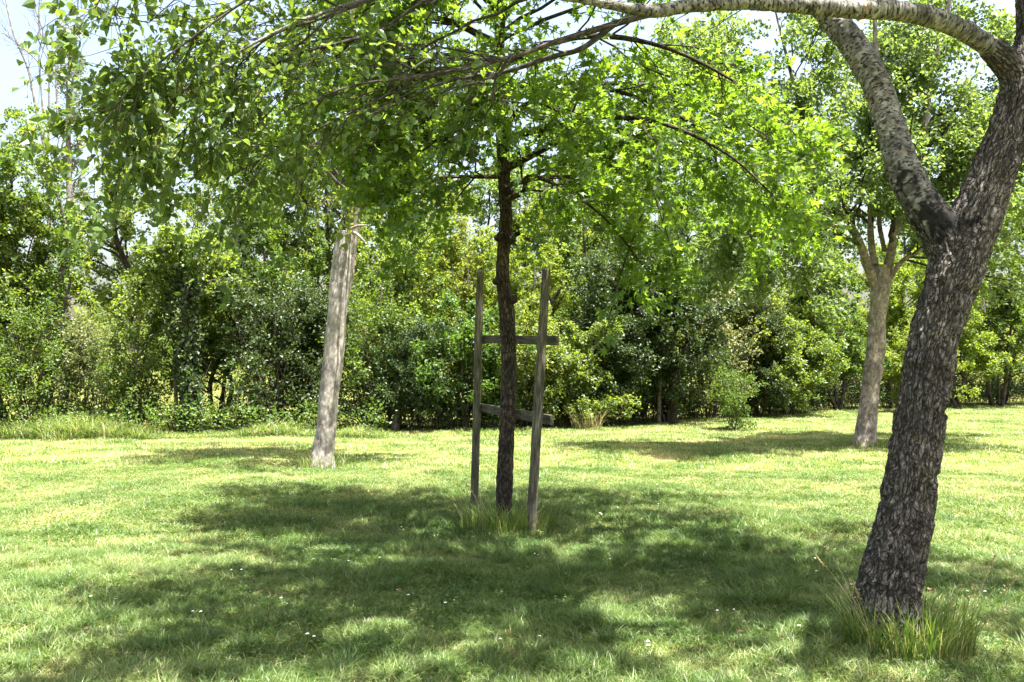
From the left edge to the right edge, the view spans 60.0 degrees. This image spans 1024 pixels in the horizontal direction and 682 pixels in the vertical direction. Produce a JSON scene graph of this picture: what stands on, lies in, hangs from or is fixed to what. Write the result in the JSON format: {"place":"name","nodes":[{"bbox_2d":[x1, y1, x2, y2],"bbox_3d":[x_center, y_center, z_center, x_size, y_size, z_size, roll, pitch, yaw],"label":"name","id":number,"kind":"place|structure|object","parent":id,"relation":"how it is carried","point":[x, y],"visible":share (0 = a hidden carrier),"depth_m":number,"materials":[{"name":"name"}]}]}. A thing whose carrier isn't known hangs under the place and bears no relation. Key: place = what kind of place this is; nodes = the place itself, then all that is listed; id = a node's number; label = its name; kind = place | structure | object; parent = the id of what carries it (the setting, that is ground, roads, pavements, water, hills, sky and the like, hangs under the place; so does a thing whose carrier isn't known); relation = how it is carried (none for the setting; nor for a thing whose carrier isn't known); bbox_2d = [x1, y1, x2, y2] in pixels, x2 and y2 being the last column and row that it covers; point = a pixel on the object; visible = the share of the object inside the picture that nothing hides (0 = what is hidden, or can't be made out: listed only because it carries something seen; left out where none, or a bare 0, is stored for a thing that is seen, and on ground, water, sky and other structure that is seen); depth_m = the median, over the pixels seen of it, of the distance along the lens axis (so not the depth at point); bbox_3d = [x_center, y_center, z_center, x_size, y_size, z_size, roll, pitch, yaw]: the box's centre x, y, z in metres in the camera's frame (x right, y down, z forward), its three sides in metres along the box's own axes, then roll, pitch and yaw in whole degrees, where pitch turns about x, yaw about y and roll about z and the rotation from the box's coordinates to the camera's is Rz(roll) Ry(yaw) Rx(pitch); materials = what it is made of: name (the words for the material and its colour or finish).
{"place":"outdoors","nodes":[
{"label":"outdoors","id":0,"kind":"place"},
{"bbox_2d":[0,530,1023,681],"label":"mown grass","id":1,"kind":"structure","parent":0,"point":[401,570],"depth_m":5.70,"materials":[{"name":"green plant"}]},
{"bbox_2d":[0,368,1023,681],"bbox_3d":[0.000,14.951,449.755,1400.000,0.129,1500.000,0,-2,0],"label":"ground","id":2,"kind":"structure","parent":0,"point":[622,444],"depth_m":13.56,"materials":[{"name":"plant"}]},
{"bbox_2d":[0,145,67,377],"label":"hedge tree","id":3,"kind":"object","parent":2,"relation":"on","point":[7,160],"visible":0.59,"depth_m":21.89,"materials":[{"name":"green plant"}]},
{"bbox_2d":[0,102,76,427],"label":"hedge tree","id":4,"kind":"object","parent":2,"relation":"on","point":[13,172],"visible":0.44,"depth_m":22.57,"materials":[{"name":"green plant"}]},
{"bbox_2d":[0,281,82,429],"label":"hedge shrub","id":5,"kind":"object","parent":2,"relation":"on","point":[21,370],"visible":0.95,"depth_m":21.16,"materials":[{"name":"green plant"}]},
{"bbox_2d":[0,0,97,321],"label":"bare tree","id":6,"kind":"object","parent":2,"relation":"on","point":[25,62],"visible":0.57,"depth_m":26.23,"materials":[{"name":"grey plant"}]},
{"bbox_2d":[26,188,86,428],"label":"leaning tree","id":7,"kind":"object","parent":2,"relation":"on","point":[62,270],"visible":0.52,"depth_m":22.39,"materials":[{"name":"green plant"}]},
{"bbox_2d":[0,160,131,424],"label":"hedge tree","id":8,"kind":"object","parent":2,"relation":"on","point":[41,249],"visible":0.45,"depth_m":22.91,"materials":[{"name":"green plant"}]},
{"bbox_2d":[35,424,100,441],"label":"grass tuft","id":9,"kind":"object","parent":2,"relation":"on","point":[53,436],"visible":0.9,"depth_m":19.81,"materials":[{"name":"plant"}]},
{"bbox_2d":[41,21,95,331],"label":"wispy tree","id":10,"kind":"object","parent":2,"relation":"on","point":[71,188],"visible":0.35,"depth_m":40.25,"materials":[{"name":"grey plant"}]},
{"bbox_2d":[40,313,125,425],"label":"hedge shrub","id":11,"kind":"object","parent":2,"relation":"on","point":[77,328],"visible":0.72,"depth_m":21.88,"materials":[{"name":"green plant"}]},
{"bbox_2d":[51,72,190,402],"bbox_3d":[-13.326,-3.615,30.989,5.163,12.610,5.518,0,-2,-8],"label":"hedge tree","id":12,"kind":"object","parent":2,"relation":"on","point":[126,262],"visible":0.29,"depth_m":30.40,"materials":[{"name":"green plant"}]},
{"bbox_2d":[83,300,178,428],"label":"hedge shrub","id":13,"kind":"object","parent":2,"relation":"on","point":[128,377],"visible":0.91,"depth_m":21.59,"materials":[{"name":"green plant"}]},
{"bbox_2d":[173,354,178,429],"bbox_3d":[-8.407,1.244,22.174,0.183,2.237,0.114,0,-2,0],"label":"dead trunk","id":14,"kind":"object","parent":2,"relation":"on","point":[176,396],"visible":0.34,"depth_m":22.13,"materials":[{"name":"wood"}]},
{"bbox_2d":[107,221,258,433],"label":"ivy clad tree","id":15,"kind":"object","parent":2,"relation":"on","point":[166,281],"visible":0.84,"depth_m":21.38,"materials":[{"name":"green plant"}]},
{"bbox_2d":[145,117,241,337],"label":"hedge tree","id":16,"kind":"object","parent":2,"relation":"on","point":[193,208],"visible":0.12,"depth_m":27.35,"materials":[{"name":"green plant"}]},
{"bbox_2d":[141,178,296,426],"bbox_3d":[-7.810,-1.165,23.552,3.767,7.169,3.273,1,-2,-23],"label":"hedge tree","id":17,"kind":"object","parent":2,"relation":"on","point":[266,244],"visible":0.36,"depth_m":23.36,"materials":[{"name":"green plant"}]},
{"bbox_2d":[163,144,313,423],"bbox_3d":[-7.518,-1.720,25.303,4.277,8.350,3.959,1,-2,-36],"label":"hedge tree","id":18,"kind":"object","parent":2,"relation":"on","point":[301,257],"visible":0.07,"depth_m":25.31,"materials":[{"name":"green plant"}]},
{"bbox_2d":[200,264,320,427],"bbox_3d":[-6.176,0.226,22.411,3.037,4.303,3.014,-2,-2,42],"label":"hedge shrub","id":19,"kind":"object","parent":2,"relation":"on","point":[272,314],"visible":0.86,"depth_m":22.07,"materials":[{"name":"green plant"}]},
{"bbox_2d":[208,79,337,411],"bbox_3d":[-8.244,-3.160,30.152,5.499,11.598,5.940,0,-2,-3],"label":"hedge tree","id":20,"kind":"object","parent":2,"relation":"on","point":[309,256],"visible":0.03,"depth_m":30.17,"materials":[{"name":"green plant"}]},
{"bbox_2d":[249,277,359,425],"bbox_3d":[-5.431,0.363,23.445,2.570,4.058,2.824,0,-2,5],"label":"hedge shrub","id":21,"kind":"object","parent":2,"relation":"on","point":[308,341],"visible":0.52,"depth_m":22.85,"materials":[{"name":"green plant"}]},
{"bbox_2d":[290,452,353,468],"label":"grass tuft","id":22,"kind":"object","parent":2,"relation":"on","point":[302,464],"visible":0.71,"depth_m":14.21,"materials":[{"name":"plant"}]},
{"bbox_2d":[266,132,393,401],"bbox_3d":[-5.581,-2.210,26.647,4.138,9.457,3.872,-2,-2,44],"label":"hedge tree","id":23,"kind":"object","parent":2,"relation":"on","point":[317,263],"visible":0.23,"depth_m":26.34,"materials":[{"name":"green plant"}]},
{"bbox_2d":[219,0,493,467],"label":"pale poplar","id":24,"kind":"object","parent":2,"relation":"on","point":[342,271],"visible":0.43,"depth_m":14.39,"materials":[{"name":"green plant"}]},
{"bbox_2d":[304,276,424,427],"bbox_3d":[-3.666,0.276,22.710,3.161,4.208,3.275,1,-2,-17],"label":"hedge shrub","id":25,"kind":"object","parent":2,"relation":"on","point":[361,360],"visible":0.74,"depth_m":22.30,"materials":[{"name":"green plant"}]},
{"bbox_2d":[302,113,450,357],"bbox_3d":[-5.482,-4.452,39.974,7.038,14.845,7.603,1,-2,-32],"label":"hedge tree","id":26,"kind":"object","parent":2,"relation":"on","point":[416,147],"depth_m":39.64,"materials":[{"name":"green plant"}]},
{"bbox_2d":[329,63,462,412],"bbox_3d":[-4.544,-3.607,31.243,5.163,12.610,5.518,1,-2,-23],"label":"hedge tree","id":27,"kind":"object","parent":2,"relation":"on","point":[338,207],"visible":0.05,"depth_m":31.03,"materials":[{"name":"green plant"}]},
{"bbox_2d":[391,333,403,429],"bbox_3d":[-2.916,1.119,22.477,0.341,2.652,0.239,0,-2,0],"label":"dead trunk","id":28,"kind":"object","parent":2,"relation":"on","point":[396,426],"visible":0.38,"depth_m":22.38,"materials":[{"name":"wood"}]},
{"bbox_2d":[344,207,456,423],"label":"hedge tree","id":29,"kind":"object","parent":2,"relation":"on","point":[404,281],"visible":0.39,"depth_m":23.79,"materials":[{"name":"green plant"}]},
{"bbox_2d":[369,310,458,429],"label":"hedge shrub","id":30,"kind":"object","parent":2,"relation":"on","point":[421,331],"visible":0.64,"depth_m":22.30,"materials":[{"name":"green plant"}]},
{"bbox_2d":[400,159,475,375],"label":"hedge tree","id":31,"kind":"object","parent":2,"relation":"on","point":[466,234],"visible":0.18,"depth_m":31.11,"materials":[{"name":"green plant"}]},
{"bbox_2d":[417,203,500,419],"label":"hedge tree","id":32,"kind":"object","parent":2,"relation":"on","point":[463,265],"visible":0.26,"depth_m":25.41,"materials":[{"name":"green plant"}]},
{"bbox_2d":[409,288,536,428],"bbox_3d":[-1.062,0.534,22.602,3.358,3.705,3.354,0,-2,-7],"label":"hedge shrub","id":33,"kind":"object","parent":2,"relation":"on","point":[463,334],"visible":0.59,"depth_m":22.21,"materials":[{"name":"green plant"}]},
{"bbox_2d":[432,142,552,363],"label":"hedge tree","id":34,"kind":"object","parent":2,"relation":"on","point":[477,198],"visible":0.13,"depth_m":33.39,"materials":[{"name":"green plant"}]},
{"bbox_2d":[451,478,569,535],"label":"grass tuft","id":35,"kind":"object","parent":2,"relation":"on","point":[517,517],"visible":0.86,"depth_m":8.80,"materials":[{"name":"plant"}]},
{"bbox_2d":[453,223,569,423],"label":"hedge tree","id":36,"kind":"object","parent":2,"relation":"on","point":[518,289],"visible":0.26,"depth_m":24.77,"materials":[{"name":"green plant"}]},
{"bbox_2d":[0,0,1023,646],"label":"forked poplar","id":37,"kind":"object","parent":2,"relation":"on","point":[958,238],"visible":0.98,"depth_m":4.79,"materials":[{"name":"green plant"}]},
{"bbox_2d":[0,463,1023,547],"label":"mown grass","id":38,"kind":"structure","parent":2,"relation":"on","point":[743,524],"depth_m":10.16,"materials":[{"name":"green plant"}]},
{"bbox_2d":[0,401,1023,470],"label":"mown grass","id":39,"kind":"structure","parent":2,"relation":"on","point":[971,430],"depth_m":17.92,"materials":[{"name":"green plant"}]},
{"bbox_2d":[0,300,1023,431],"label":"undergrowth","id":40,"kind":"object","parent":2,"relation":"on","point":[1017,390],"visible":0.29,"depth_m":22.54,"materials":[{"name":"green plant"}]},
{"bbox_2d":[0,472,1023,681],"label":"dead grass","id":41,"kind":"structure","parent":2,"relation":"on","point":[479,561],"depth_m":7.67,"materials":[{"name":"plant"}]},
{"bbox_2d":[0,277,1023,389],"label":"wood","id":42,"kind":"object","parent":2,"relation":"on","point":[145,329],"visible":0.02,"depth_m":69.78,"materials":[{"name":"green plant"}]},
{"bbox_2d":[0,457,1023,681],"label":"clover","id":43,"kind":"object","parent":2,"relation":"on","point":[380,602],"visible":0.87,"depth_m":8.60,"materials":[{"name":"green plant"}]},
{"bbox_2d":[470,268,558,533],"bbox_3d":[-0.073,0.581,9.406,0.289,2.835,1.871,1,-2,-25],"label":"tree stake frame","id":44,"kind":"object","parent":2,"relation":"on","point":[537,417],"visible":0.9,"depth_m":8.70,"materials":[{"name":"grey wood"}]},
{"bbox_2d":[483,169,577,332],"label":"hedge tree","id":45,"kind":"object","parent":2,"relation":"on","point":[525,208],"visible":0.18,"depth_m":33.39,"materials":[{"name":"green plant"}]},
{"bbox_2d":[464,292,602,426],"bbox_3d":[0.385,0.556,23.223,3.932,3.692,3.753,-1,-2,18],"label":"hedge shrub","id":46,"kind":"object","parent":2,"relation":"on","point":[557,374],"visible":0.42,"depth_m":22.82,"materials":[{"name":"green plant"}]},
{"bbox_2d":[475,63,622,394],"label":"hedge tree","id":47,"kind":"object","parent":2,"relation":"on","point":[544,142],"visible":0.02,"depth_m":40.22,"materials":[{"name":"green plant"}]},
{"bbox_2d":[245,0,857,520],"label":"staked tree","id":48,"kind":"object","parent":2,"relation":"on","point":[675,136],"visible":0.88,"depth_m":8.54,"materials":[{"name":"green plant"}]},
{"bbox_2d":[520,152,602,405],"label":"hedge tree","id":49,"kind":"object","parent":2,"relation":"on","point":[561,297],"visible":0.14,"depth_m":30.19,"materials":[{"name":"green plant"}]},
{"bbox_2d":[526,314,642,426],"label":"hedge shrub","id":50,"kind":"object","parent":2,"relation":"on","point":[580,358],"visible":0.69,"depth_m":23.18,"materials":[{"name":"green plant"}]},
{"bbox_2d":[519,165,650,420],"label":"hedge tree","id":51,"kind":"object","parent":2,"relation":"on","point":[568,256],"visible":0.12,"depth_m":26.67,"materials":[{"name":"green plant"}]},
{"bbox_2d":[566,406,608,429],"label":"grass tuft","id":52,"kind":"object","parent":2,"relation":"on","point":[586,425],"visible":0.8,"depth_m":22.61,"materials":[{"name":"plant"}]},
{"bbox_2d":[524,96,683,356],"bbox_3d":[3.282,-3.525,34.006,5.163,12.610,5.518,1,-2,-31],"label":"hedge tree","id":53,"kind":"object","parent":2,"relation":"on","point":[577,108],"visible":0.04,"depth_m":33.52,"materials":[{"name":"green plant"}]},
{"bbox_2d":[555,244,675,427],"bbox_3d":[2.604,-0.199,24.866,3.706,5.326,3.374,-1,-2,26],"label":"hedge shrub","id":54,"kind":"object","parent":2,"relation":"on","point":[623,354],"visible":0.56,"depth_m":24.14,"materials":[{"name":"green plant"}]},
{"bbox_2d":[589,175,698,416],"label":"hedge tree","id":55,"kind":"object","parent":2,"relation":"on","point":[645,183],"visible":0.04,"depth_m":28.60,"materials":[{"name":"green plant"}]},
{"bbox_2d":[657,355,661,423],"bbox_3d":[4.195,1.068,25.180,0.157,2.910,0.116,0,-2,0],"label":"dead trunk","id":56,"kind":"object","parent":2,"relation":"on","point":[659,407],"visible":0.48,"depth_m":25.12,"materials":[{"name":"wood"}]},
{"bbox_2d":[594,220,739,421],"bbox_3d":[4.645,-0.535,25.750,4.236,6.086,3.856,-1,-2,23],"label":"hedge shrub","id":57,"kind":"object","parent":2,"relation":"on","point":[668,335],"visible":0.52,"depth_m":24.86,"materials":[{"name":"green plant"}]},
{"bbox_2d":[612,14,771,384],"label":"hedge tree","id":58,"kind":"object","parent":2,"relation":"on","point":[679,168],"visible":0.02,"depth_m":41.62,"materials":[{"name":"green plant"}]},
{"bbox_2d":[646,292,772,423],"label":"leaning tree","id":59,"kind":"object","parent":2,"relation":"on","point":[673,413],"visible":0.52,"depth_m":24.93,"materials":[{"name":"green plant"}]},
{"bbox_2d":[665,280,762,417],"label":"hedge shrub","id":60,"kind":"object","parent":2,"relation":"on","point":[700,395],"visible":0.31,"depth_m":26.70,"materials":[{"name":"green plant"}]},
{"bbox_2d":[685,162,748,374],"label":"hedge tree","id":61,"kind":"object","parent":2,"relation":"on","point":[701,201],"visible":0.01,"depth_m":39.88,"materials":[{"name":"green plant"}]},
{"bbox_2d":[704,364,768,430],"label":"sapling","id":62,"kind":"object","parent":2,"relation":"on","point":[730,406],"visible":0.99,"depth_m":22.94,"materials":[{"name":"green plant"}]},
{"bbox_2d":[714,235,800,414],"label":"hedge tree","id":63,"kind":"object","parent":2,"relation":"on","point":[774,305],"visible":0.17,"depth_m":28.50,"materials":[{"name":"green plant"}]},
{"bbox_2d":[724,301,799,416],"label":"hedge shrub","id":64,"kind":"object","parent":2,"relation":"on","point":[771,324],"visible":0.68,"depth_m":28.09,"materials":[{"name":"green plant"}]},
{"bbox_2d":[718,297,852,415],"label":"hedge shrub","id":65,"kind":"object","parent":2,"relation":"on","point":[804,336],"visible":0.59,"depth_m":28.42,"materials":[{"name":"green plant"}]},
{"bbox_2d":[774,234,860,413],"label":"hedge tree","id":66,"kind":"object","parent":2,"relation":"on","point":[817,364],"visible":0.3,"depth_m":30.14,"materials":[{"name":"green plant"}]},
{"bbox_2d":[631,0,1023,446],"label":"multi stemmed tree","id":67,"kind":"object","parent":2,"relation":"on","point":[914,74],"visible":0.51,"depth_m":17.16,"materials":[{"name":"green plant"}]},
{"bbox_2d":[774,180,889,389],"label":"hedge tree","id":68,"kind":"object","parent":2,"relation":"on","point":[861,311],"visible":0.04,"depth_m":37.08,"materials":[{"name":"green plant"}]},
{"bbox_2d":[792,228,892,410],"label":"hedge tree","id":69,"kind":"object","parent":2,"relation":"on","point":[859,352],"visible":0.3,"depth_m":31.40,"materials":[{"name":"green plant"}]},
{"bbox_2d":[842,434,888,448],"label":"grass tuft","id":70,"kind":"object","parent":2,"relation":"on","point":[872,445],"visible":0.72,"depth_m":17.53,"materials":[{"name":"plant"}]},
{"bbox_2d":[840,236,927,408],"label":"hedge tree","id":71,"kind":"object","parent":2,"relation":"on","point":[897,313],"visible":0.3,"depth_m":33.54,"materials":[{"name":"green plant"}]},
{"bbox_2d":[833,175,947,356],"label":"hedge tree","id":72,"kind":"object","parent":2,"relation":"on","point":[911,243],"visible":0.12,"depth_m":40.37,"materials":[{"name":"green plant"}]},
{"bbox_2d":[814,544,1015,665],"bbox_3d":[2.255,1.474,5.065,1.090,0.556,1.138,-1,-2,29],"label":"grass tuft","id":73,"kind":"object","parent":2,"relation":"on","point":[964,636],"visible":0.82,"depth_m":4.86,"materials":[{"name":"plant"}]},
{"bbox_2d":[883,319,981,406],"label":"hedge shrub","id":74,"kind":"object","parent":2,"relation":"on","point":[894,376],"visible":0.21,"depth_m":31.30,"materials":[{"name":"green plant"}]},
{"bbox_2d":[897,176,998,348],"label":"hedge tree","id":75,"kind":"object","parent":2,"relation":"on","point":[902,243],"visible":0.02,"depth_m":42.23,"materials":[{"name":"green plant"}]},
{"bbox_2d":[904,254,1017,408],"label":"hedge tree","id":76,"kind":"object","parent":2,"relation":"on","point":[979,348],"visible":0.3,"depth_m":34.21,"materials":[{"name":"green plant"}]},
{"bbox_2d":[955,234,1023,406],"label":"hedge tree","id":77,"kind":"object","parent":2,"relation":"on","point":[1013,320],"visible":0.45,"depth_m":35.39,"materials":[{"name":"green plant"}]},
{"bbox_2d":[964,211,1023,404],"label":"hedge tree","id":78,"kind":"object","parent":2,"relation":"on","point":[972,325],"visible":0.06,"depth_m":37.81,"materials":[{"name":"green plant"}]},
{"bbox_2d":[1000,172,1023,340],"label":"hedge tree","id":79,"kind":"object","parent":2,"relation":"on","point":[1016,257],"visible":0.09,"depth_m":37.22,"materials":[{"name":"green plant"}]},
{"bbox_2d":[0,394,1023,439],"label":"rough grass","id":80,"kind":"structure","parent":0,"point":[135,431],"depth_m":20.64,"materials":[{"name":"green plant"}]},
{"bbox_2d":[0,0,1023,367],"label":"sky","id":81,"kind":"structure","parent":0,"point":[9,68],"materials":[{"name":"white"}]}
]}

